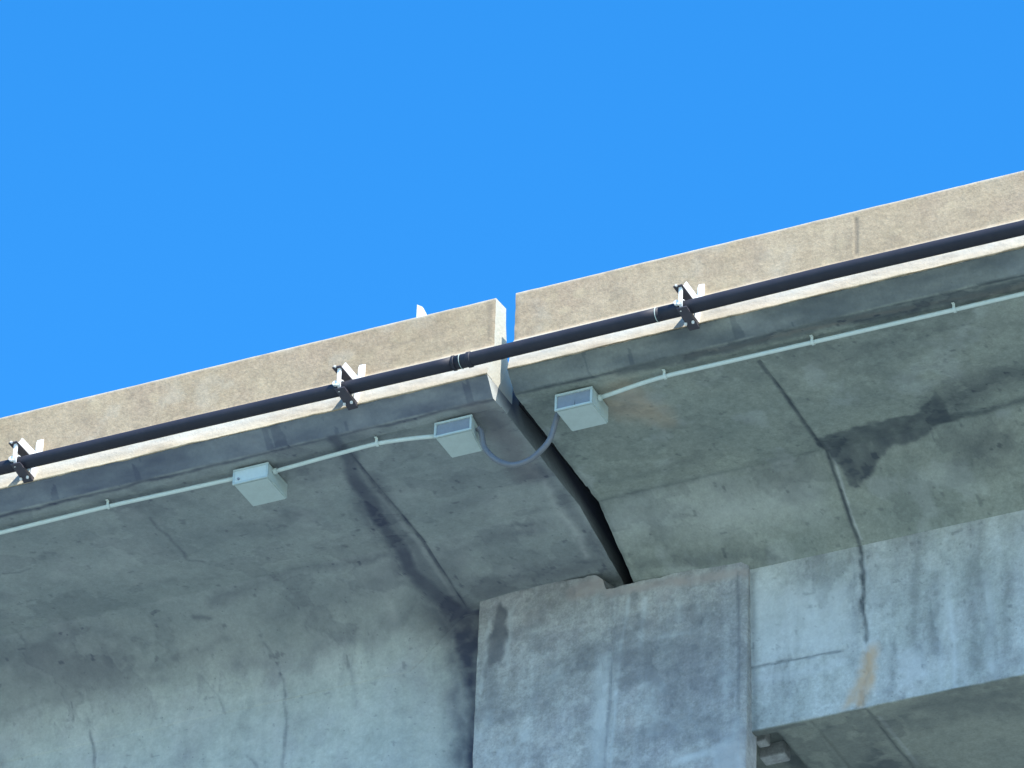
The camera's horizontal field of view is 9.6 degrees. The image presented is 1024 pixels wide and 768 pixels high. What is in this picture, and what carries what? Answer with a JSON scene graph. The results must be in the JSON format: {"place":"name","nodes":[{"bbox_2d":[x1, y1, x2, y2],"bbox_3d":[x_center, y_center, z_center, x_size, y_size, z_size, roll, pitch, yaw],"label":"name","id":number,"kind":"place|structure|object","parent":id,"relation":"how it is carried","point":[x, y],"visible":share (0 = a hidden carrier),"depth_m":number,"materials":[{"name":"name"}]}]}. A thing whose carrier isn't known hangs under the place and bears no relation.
{"place":"outdoors","nodes":[
{"label":"outdoors","id":0,"kind":"place"},
{"bbox_2d":[0,0,1023,417],"label":"sky","id":1,"kind":"structure","parent":0,"point":[186,186],"materials":[{"name":"blue"}]},
{"label":"ground","id":2,"kind":"structure","parent":0,"visible":0},
{"bbox_2d":[473,562,756,767],"bbox_3d":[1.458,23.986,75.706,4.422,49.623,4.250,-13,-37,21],"label":"bridge pier","id":3,"kind":"structure","parent":2,"relation":"on","point":[593,671],"depth_m":87.03,"materials":[{"name":"concrete"}]},
{"bbox_2d":[0,298,633,767],"bbox_3d":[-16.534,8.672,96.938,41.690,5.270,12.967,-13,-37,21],"label":"bridge span","id":4,"kind":"object","parent":3,"relation":"on","point":[324,614],"visible":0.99,"depth_m":88.51,"materials":[{"name":"concrete"}]},
{"bbox_2d":[9,438,43,482],"bbox_3d":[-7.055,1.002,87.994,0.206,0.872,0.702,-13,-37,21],"label":"pipe bracket","id":5,"kind":"object","parent":4,"relation":"attached to","point":[22,447],"visible":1,"depth_m":87.83,"materials":[{"name":"metal"}]},
{"bbox_2d":[0,220,1023,474],"bbox_3d":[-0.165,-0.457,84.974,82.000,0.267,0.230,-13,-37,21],"label":"drain pipe","id":6,"kind":"object","parent":5,"relation":"on","point":[572,334],"visible":1,"depth_m":84.70,"materials":[{"name":"metal"}]},
{"bbox_2d":[0,477,232,534],"bbox_3d":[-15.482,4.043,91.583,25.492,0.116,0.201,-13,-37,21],"label":"conduit","id":7,"kind":"object","parent":4,"relation":"attached to","point":[120,503],"visible":1,"depth_m":87.60,"materials":[{"name":"metal"}]},
{"bbox_2d":[232,462,287,505],"bbox_3d":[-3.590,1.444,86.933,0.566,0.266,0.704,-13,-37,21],"label":"junction box","id":8,"kind":"object","parent":4,"relation":"attached to","point":[258,484],"visible":1,"depth_m":86.77,"materials":[{"name":"paint"}]},
{"bbox_2d":[332,363,365,409],"bbox_3d":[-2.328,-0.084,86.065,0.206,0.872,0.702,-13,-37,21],"label":"pipe bracket","id":9,"kind":"object","parent":4,"relation":"attached to","point":[345,372],"visible":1,"depth_m":85.89,"materials":[{"name":"metal"}]},
{"bbox_2d":[272,434,433,474],"bbox_3d":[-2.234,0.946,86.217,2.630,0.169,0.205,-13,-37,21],"label":"conduit","id":10,"kind":"object","parent":4,"relation":"attached to","point":[376,443],"visible":1,"depth_m":86.20,"materials":[{"name":"metal"}]},
{"bbox_2d":[416,305,426,316],"bbox_3d":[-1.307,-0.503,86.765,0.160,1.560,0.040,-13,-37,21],"label":"marker post","id":11,"kind":"object","parent":4,"relation":"attached to","point":[421,311],"visible":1,"depth_m":87.11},
{"bbox_2d":[434,414,481,457],"bbox_3d":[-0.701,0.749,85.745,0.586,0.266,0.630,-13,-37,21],"label":"junction box","id":12,"kind":"object","parent":4,"relation":"attached to","point":[456,437],"visible":1,"depth_m":85.58,"materials":[{"name":"paint"}]},
{"bbox_2d":[519,401,599,504],"bbox_3d":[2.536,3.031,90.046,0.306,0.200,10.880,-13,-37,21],"label":"joint seal","id":13,"kind":"object","parent":4,"relation":"attached to","point":[522,407],"visible":0.15,"depth_m":86.81,"materials":[{"name":"rubber"}]},
{"bbox_2d":[507,171,1023,767],"bbox_3d":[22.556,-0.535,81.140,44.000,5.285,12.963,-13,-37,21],"label":"bridge span","id":14,"kind":"object","parent":3,"relation":"on","point":[855,503],"visible":0.97,"depth_m":85.24,"materials":[{"name":"concrete"}]},
{"bbox_2d":[554,386,607,430],"bbox_3d":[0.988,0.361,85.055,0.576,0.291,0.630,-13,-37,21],"label":"junction box","id":15,"kind":"object","parent":14,"relation":"attached to","point":[579,409],"visible":1,"depth_m":84.89,"materials":[{"name":"paint"}]},
{"bbox_2d":[475,412,559,467],"bbox_3d":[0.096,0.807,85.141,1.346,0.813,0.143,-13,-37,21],"label":"flexible conduit","id":16,"kind":"object","parent":15,"relation":"attached to","point":[523,462],"visible":1,"depth_m":85.00,"materials":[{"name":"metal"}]},
{"bbox_2d":[673,282,704,330],"bbox_3d":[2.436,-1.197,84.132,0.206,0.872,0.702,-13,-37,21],"label":"pipe bracket","id":17,"kind":"object","parent":14,"relation":"attached to","point":[685,291],"visible":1,"depth_m":83.95,"materials":[{"name":"metal"}]},
{"bbox_2d":[597,291,1023,400],"bbox_3d":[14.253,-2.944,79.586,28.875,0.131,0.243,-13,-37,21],"label":"conduit","id":18,"kind":"object","parent":14,"relation":"attached to","point":[812,342],"visible":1,"depth_m":83.63,"materials":[{"name":"metal"}]}
]}

